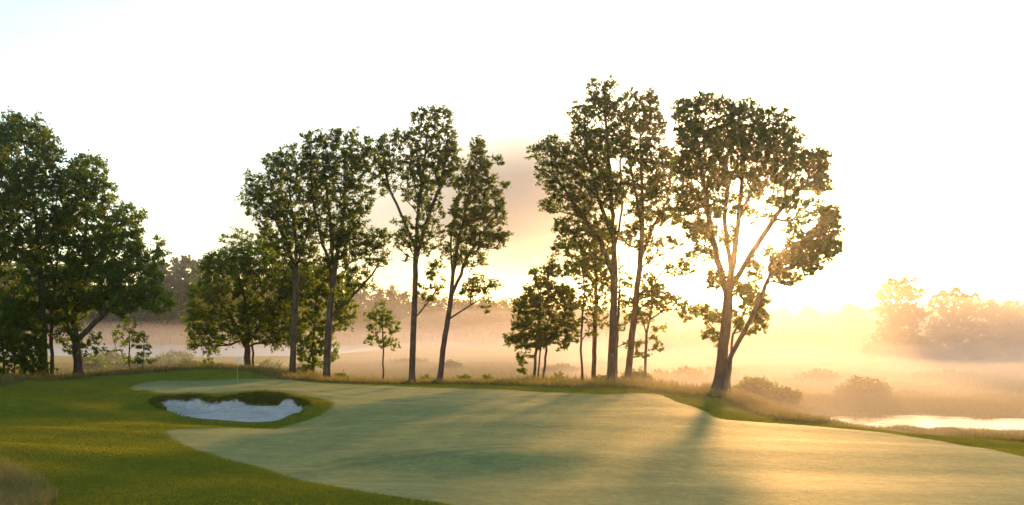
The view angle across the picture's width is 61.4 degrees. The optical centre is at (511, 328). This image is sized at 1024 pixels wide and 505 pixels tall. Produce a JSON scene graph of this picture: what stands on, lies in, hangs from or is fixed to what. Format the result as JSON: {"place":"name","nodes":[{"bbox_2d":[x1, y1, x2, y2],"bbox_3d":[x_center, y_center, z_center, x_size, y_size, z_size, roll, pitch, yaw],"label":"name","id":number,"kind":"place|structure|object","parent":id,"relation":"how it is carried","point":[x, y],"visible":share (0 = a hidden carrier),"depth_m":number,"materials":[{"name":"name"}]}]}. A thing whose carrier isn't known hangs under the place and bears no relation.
{"place":"outdoors","nodes":[
{"label":"outdoors","id":0,"kind":"place"},
{"bbox_2d":[0,345,380,356],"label":"lake water","id":1,"kind":"structure","parent":0,"point":[237,350],"depth_m":319.33,"materials":[{"name":"grey liquid"}]},
{"bbox_2d":[0,296,1023,504],"bbox_3d":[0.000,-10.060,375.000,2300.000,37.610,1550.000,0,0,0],"label":"ground","id":2,"kind":"structure","parent":0,"point":[468,350],"depth_m":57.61,"materials":[{"name":"green plant"}]},
{"bbox_2d":[0,289,60,377],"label":"leafy bush","id":3,"kind":"object","parent":2,"relation":"on","point":[11,341],"visible":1,"depth_m":73.59,"materials":[{"name":"green plant"}]},
{"bbox_2d":[0,455,64,504],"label":"tall dry grass","id":4,"kind":"structure","parent":2,"relation":"on","point":[5,500],"depth_m":26.17,"materials":[{"name":"plant"}]},
{"bbox_2d":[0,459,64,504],"bbox_3d":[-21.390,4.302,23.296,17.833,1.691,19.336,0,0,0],"label":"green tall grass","id":5,"kind":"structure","parent":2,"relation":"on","point":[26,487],"depth_m":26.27,"materials":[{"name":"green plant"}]},
{"bbox_2d":[0,106,84,375],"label":"leafy tree","id":6,"kind":"object","parent":2,"relation":"on","point":[18,192],"visible":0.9,"depth_m":76.71,"materials":[{"name":"green plant"}]},
{"bbox_2d":[83,352,114,370],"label":"shrub","id":7,"kind":"object","parent":2,"relation":"on","point":[97,362],"visible":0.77,"depth_m":149.67,"materials":[{"name":"green plant"}]},
{"bbox_2d":[94,347,126,361],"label":"shrub","id":8,"kind":"object","parent":2,"relation":"on","point":[111,356],"visible":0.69,"depth_m":199.60,"materials":[{"name":"green plant"}]},
{"bbox_2d":[45,149,177,374],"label":"leafy tree","id":9,"kind":"object","parent":2,"relation":"on","point":[113,272],"visible":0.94,"depth_m":78.34,"materials":[{"name":"green plant"}]},
{"bbox_2d":[104,314,144,367],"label":"young tree","id":10,"kind":"object","parent":2,"relation":"on","point":[128,339],"visible":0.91,"depth_m":83.95,"materials":[{"name":"green plant"}]},
{"bbox_2d":[105,355,148,367],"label":"shrub","id":11,"kind":"object","parent":2,"relation":"on","point":[119,363],"visible":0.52,"depth_m":164.56,"materials":[{"name":"green plant"}]},
{"bbox_2d":[131,331,156,369],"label":"young tree","id":12,"kind":"object","parent":2,"relation":"on","point":[141,354],"visible":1,"depth_m":80.95,"materials":[{"name":"green plant"}]},
{"bbox_2d":[148,263,176,345],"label":"distant tree","id":13,"kind":"object","parent":2,"relation":"on","point":[167,277],"visible":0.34,"depth_m":399.65,"materials":[{"name":"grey plant"}]},
{"bbox_2d":[145,355,179,366],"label":"shrub","id":14,"kind":"object","parent":2,"relation":"on","point":[166,362],"visible":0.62,"depth_m":169.62,"materials":[{"name":"green plant"}]},
{"bbox_2d":[160,349,194,359],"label":"shrub","id":15,"kind":"object","parent":2,"relation":"on","point":[180,355],"visible":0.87,"depth_m":214.69,"materials":[{"name":"green plant"}]},
{"bbox_2d":[169,258,202,345],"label":"distant tree","id":16,"kind":"object","parent":2,"relation":"on","point":[181,295],"visible":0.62,"depth_m":399.21,"materials":[{"name":"grey plant"}]},
{"bbox_2d":[174,357,204,366],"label":"shrub","id":17,"kind":"object","parent":2,"relation":"on","point":[187,360],"visible":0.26,"depth_m":149.53,"materials":[{"name":"green plant"}]},
{"bbox_2d":[198,357,218,364],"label":"shrub","id":18,"kind":"object","parent":2,"relation":"on","point":[208,359],"visible":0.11,"depth_m":103.74,"materials":[{"name":"green plant"}]},
{"bbox_2d":[147,388,314,426],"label":"bunker lip grass","id":19,"kind":"structure","parent":2,"relation":"on","point":[154,401],"depth_m":58.66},
{"bbox_2d":[162,399,302,421],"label":"bunker sand","id":20,"kind":"structure","parent":2,"relation":"on","point":[232,410],"depth_m":57.25,"materials":[{"name":"sand"}]},
{"bbox_2d":[214,227,280,365],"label":"leafy tree","id":21,"kind":"object","parent":2,"relation":"on","point":[223,236],"visible":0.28,"depth_m":94.94,"materials":[{"name":"green plant"}]},
{"bbox_2d":[179,236,317,367],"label":"leafy tree","id":22,"kind":"object","parent":2,"relation":"on","point":[269,317],"visible":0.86,"depth_m":91.12,"materials":[{"name":"green plant"}]},
{"bbox_2d":[254,358,288,369],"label":"shrub","id":23,"kind":"object","parent":2,"relation":"on","point":[276,364],"visible":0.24,"depth_m":139.65,"materials":[{"name":"green plant"}]},
{"bbox_2d":[234,142,326,375],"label":"tall tree","id":24,"kind":"object","parent":2,"relation":"on","point":[277,165],"visible":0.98,"depth_m":81.57,"materials":[{"name":"green plant"}]},
{"bbox_2d":[132,379,450,399],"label":"putting green","id":25,"kind":"object","parent":2,"relation":"on","point":[344,390],"visible":0.95,"depth_m":69.32,"materials":[{"name":"plant"}]},
{"bbox_2d":[284,362,320,371],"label":"shrub","id":26,"kind":"object","parent":2,"relation":"on","point":[299,364],"visible":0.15,"depth_m":149.61,"materials":[{"name":"green plant"}]},
{"bbox_2d":[279,259,359,374],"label":"leafy tree","id":27,"kind":"object","parent":2,"relation":"on","point":[308,342],"visible":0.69,"depth_m":89.38,"materials":[{"name":"green plant"}]},
{"bbox_2d":[336,369,348,377],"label":"shrub","id":28,"kind":"object","parent":2,"relation":"on","point":[345,374],"visible":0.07,"depth_m":92.01,"materials":[{"name":"green plant"}]},
{"bbox_2d":[298,125,392,378],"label":"tall tree","id":29,"kind":"object","parent":2,"relation":"on","point":[341,235],"visible":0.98,"depth_m":81.67,"materials":[{"name":"green plant"}]},
{"bbox_2d":[363,297,401,377],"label":"young tree","id":30,"kind":"object","parent":2,"relation":"on","point":[373,317],"visible":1,"depth_m":87.85,"materials":[{"name":"green plant"}]},
{"bbox_2d":[388,357,428,363],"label":"shrub","id":31,"kind":"object","parent":2,"relation":"on","point":[404,359],"visible":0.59,"depth_m":189.64,"materials":[{"name":"grey plant"}]},
{"bbox_2d":[372,103,467,382],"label":"tall tree","id":32,"kind":"object","parent":2,"relation":"on","point":[442,158],"visible":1,"depth_m":80.74,"materials":[{"name":"green plant"}]},
{"bbox_2d":[419,373,435,379],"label":"shrub","id":33,"kind":"object","parent":2,"relation":"on","point":[426,375],"visible":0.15,"depth_m":87.94,"materials":[{"name":"green plant"}]},
{"bbox_2d":[444,359,465,369],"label":"shrub","id":34,"kind":"object","parent":2,"relation":"on","point":[451,363],"visible":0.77,"depth_m":159.57,"materials":[{"name":"grey plant"}]},
{"bbox_2d":[452,373,474,379],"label":"shrub","id":35,"kind":"object","parent":2,"relation":"on","point":[465,374],"visible":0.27,"depth_m":87.86,"materials":[{"name":"green plant"}]},
{"bbox_2d":[436,134,513,382],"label":"tall tree","id":36,"kind":"object","parent":2,"relation":"on","point":[475,213],"visible":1,"depth_m":80.75,"materials":[{"name":"green plant"}]},
{"bbox_2d":[479,372,493,379],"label":"shrub","id":37,"kind":"object","parent":2,"relation":"on","point":[486,376],"visible":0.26,"depth_m":89.86,"materials":[{"name":"green plant"}]},
{"bbox_2d":[0,362,1023,441],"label":"fringe grass","id":38,"kind":"structure","parent":2,"relation":"on","point":[443,381],"depth_m":73.24,"materials":[{"name":"plant"}]},
{"bbox_2d":[0,254,1023,343],"bbox_3d":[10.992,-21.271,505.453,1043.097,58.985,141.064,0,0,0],"label":"wood","id":39,"kind":"object","parent":2,"relation":"on","point":[496,320],"visible":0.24,"depth_m":453.16,"materials":[{"name":"grey plant"}]},
{"bbox_2d":[2,360,1023,433],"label":"marsh grass","id":40,"kind":"structure","parent":2,"relation":"on","point":[802,367],"depth_m":143.31,"materials":[{"name":"plant"}]},
{"bbox_2d":[502,255,580,378],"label":"young tree","id":41,"kind":"object","parent":2,"relation":"on","point":[547,334],"visible":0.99,"depth_m":85.55,"materials":[{"name":"green plant"}]},
{"bbox_2d":[539,362,580,372],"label":"shrub","id":42,"kind":"object","parent":2,"relation":"on","point":[561,367],"visible":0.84,"depth_m":149.55,"materials":[{"name":"grey plant"}]},
{"bbox_2d":[523,72,632,380],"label":"tall tree","id":43,"kind":"object","parent":2,"relation":"on","point":[593,186],"visible":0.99,"depth_m":79.65,"materials":[{"name":"green plant"}]},
{"bbox_2d":[565,250,598,379],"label":"slender tree","id":44,"kind":"object","parent":2,"relation":"on","point":[582,297],"visible":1,"depth_m":78.84,"materials":[{"name":"green plant"}]},
{"bbox_2d":[558,224,618,377],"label":"tall tree","id":45,"kind":"object","parent":2,"relation":"on","point":[595,298],"visible":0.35,"depth_m":86.77,"materials":[{"name":"green plant"}]},
{"bbox_2d":[164,388,1023,504],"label":"fairway","id":46,"kind":"structure","parent":2,"relation":"on","point":[481,447],"depth_m":38.09,"materials":[{"name":"plant"}]},
{"bbox_2d":[593,374,615,380],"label":"shrub","id":47,"kind":"object","parent":2,"relation":"on","point":[602,376],"visible":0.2,"depth_m":84.95,"materials":[{"name":"green plant"}]},
{"bbox_2d":[596,356,642,365],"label":"shrub","id":48,"kind":"object","parent":2,"relation":"on","point":[620,360],"visible":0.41,"depth_m":179.85,"materials":[{"name":"grey plant"}]},
{"bbox_2d":[608,271,633,376],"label":"slender tree","id":49,"kind":"object","parent":2,"relation":"on","point":[624,282],"visible":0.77,"depth_m":85.86,"materials":[{"name":"green plant"}]},
{"bbox_2d":[618,366,651,379],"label":"shrub","id":50,"kind":"object","parent":2,"relation":"on","point":[635,373],"visible":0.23,"depth_m":85.73,"materials":[{"name":"grey plant"}]},
{"bbox_2d":[615,84,697,379],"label":"tall tree","id":51,"kind":"object","parent":2,"relation":"on","point":[653,185],"visible":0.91,"depth_m":82.63,"materials":[{"name":"green plant"}]},
{"bbox_2d":[621,268,699,378],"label":"young tree","id":52,"kind":"object","parent":2,"relation":"on","point":[667,297],"visible":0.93,"depth_m":83.81,"materials":[{"name":"green plant"}]},
{"bbox_2d":[650,368,676,382],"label":"shrub","id":53,"kind":"object","parent":2,"relation":"on","point":[656,374],"visible":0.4,"depth_m":115.69,"materials":[{"name":"grey plant"}]},
{"bbox_2d":[664,365,708,383],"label":"shrub","id":54,"kind":"object","parent":2,"relation":"on","point":[693,376],"visible":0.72,"depth_m":117.47,"materials":[{"name":"grey plant"}]},
{"bbox_2d":[694,364,743,378],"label":"shrub","id":55,"kind":"object","parent":2,"relation":"on","point":[711,371],"visible":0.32,"depth_m":134.70,"materials":[{"name":"grey plant"}]},
{"bbox_2d":[687,280,773,391],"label":"young tree","id":56,"kind":"object","parent":2,"relation":"on","point":[751,298],"visible":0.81,"depth_m":73.31,"materials":[{"name":"green plant"}]},
{"bbox_2d":[666,89,841,389],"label":"tall tree","id":57,"kind":"object","parent":2,"relation":"on","point":[765,142],"visible":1,"depth_m":71.11,"materials":[{"name":"green plant"}]},
{"bbox_2d":[732,375,779,395],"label":"shrub","id":58,"kind":"object","parent":2,"relation":"on","point":[758,385],"visible":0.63,"depth_m":83.45,"materials":[{"name":"grey plant"}]},
{"bbox_2d":[768,307,789,348],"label":"distant tree","id":59,"kind":"object","parent":2,"relation":"on","point":[782,312],"visible":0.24,"depth_m":328.61,"materials":[{"name":"grey plant"}]},
{"bbox_2d":[760,385,803,404],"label":"shrub","id":60,"kind":"object","parent":2,"relation":"on","point":[786,394],"visible":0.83,"depth_m":79.60,"materials":[{"name":"grey plant"}]},
{"bbox_2d":[722,204,847,391],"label":"tall tree","id":61,"kind":"object","parent":2,"relation":"on","point":[806,251],"visible":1,"depth_m":69.64,"materials":[{"name":"green plant"}]},
{"bbox_2d":[589,386,1023,455],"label":"apron turf","id":62,"kind":"structure","parent":2,"relation":"on","point":[886,431],"depth_m":53.43,"materials":[{"name":"green plant"}]},
{"bbox_2d":[794,304,822,332],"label":"distant tree","id":63,"kind":"object","parent":2,"relation":"on","point":[813,313],"visible":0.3,"depth_m":318.90,"materials":[{"name":"grey plant"}]},
{"bbox_2d":[791,367,845,382],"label":"shrub","id":64,"kind":"object","parent":2,"relation":"on","point":[822,375],"visible":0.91,"depth_m":124.57,"materials":[{"name":"grey plant"}]},
{"bbox_2d":[635,307,1023,352],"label":"marsh wood","id":65,"kind":"object","parent":2,"relation":"on","point":[789,336],"visible":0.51,"depth_m":288.00,"materials":[{"name":"grey plant"}]},
{"bbox_2d":[832,303,864,334],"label":"distant tree","id":66,"kind":"object","parent":2,"relation":"on","point":[850,314],"visible":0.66,"depth_m":298.40,"materials":[{"name":"yellow plant"}]},
{"bbox_2d":[701,381,1023,417],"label":"pond reeds","id":67,"kind":"object","parent":2,"relation":"on","point":[953,401],"visible":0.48,"depth_m":84.02,"materials":[{"name":"beige plant"}]},
{"bbox_2d":[833,375,893,397],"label":"shrub","id":68,"kind":"object","parent":2,"relation":"on","point":[855,386],"visible":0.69,"depth_m":91.57,"materials":[{"name":"grey plant"}]},
{"bbox_2d":[744,395,1023,441],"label":"bank grass","id":69,"kind":"structure","parent":2,"relation":"on","point":[934,431],"depth_m":65.67,"materials":[{"name":"plant"}]},
{"bbox_2d":[857,274,942,361],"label":"distant tree","id":70,"kind":"object","parent":2,"relation":"on","point":[895,320],"visible":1,"depth_m":204.02,"materials":[{"name":"green plant"}]},
{"bbox_2d":[822,412,998,429],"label":"emergent reeds","id":71,"kind":"object","parent":2,"relation":"on","point":[976,416],"visible":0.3,"depth_m":77.76,"materials":[{"name":"beige plant"}]},
{"bbox_2d":[910,368,981,380],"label":"shrub","id":72,"kind":"object","parent":2,"relation":"on","point":[950,374],"visible":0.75,"depth_m":129.56,"materials":[{"name":"grey plant"}]},
{"bbox_2d":[913,286,1004,359],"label":"distant tree","id":73,"kind":"object","parent":2,"relation":"on","point":[943,332],"visible":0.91,"depth_m":213.69,"materials":[{"name":"green plant"}]},
{"bbox_2d":[977,298,1023,358],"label":"distant tree","id":74,"kind":"object","parent":2,"relation":"on","point":[1011,333],"visible":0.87,"depth_m":218.36,"materials":[{"name":"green plant"}]},
{"bbox_2d":[0,0,1023,314],"label":"sky","id":75,"kind":"structure","parent":0,"point":[918,105],"materials":[{"name":"white"}]},
{"bbox_2d":[826,414,1023,430],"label":"pond water","id":76,"kind":"structure","parent":0,"point":[929,421],"depth_m":74.73,"materials":[{"name":"grey liquid"}]}
]}

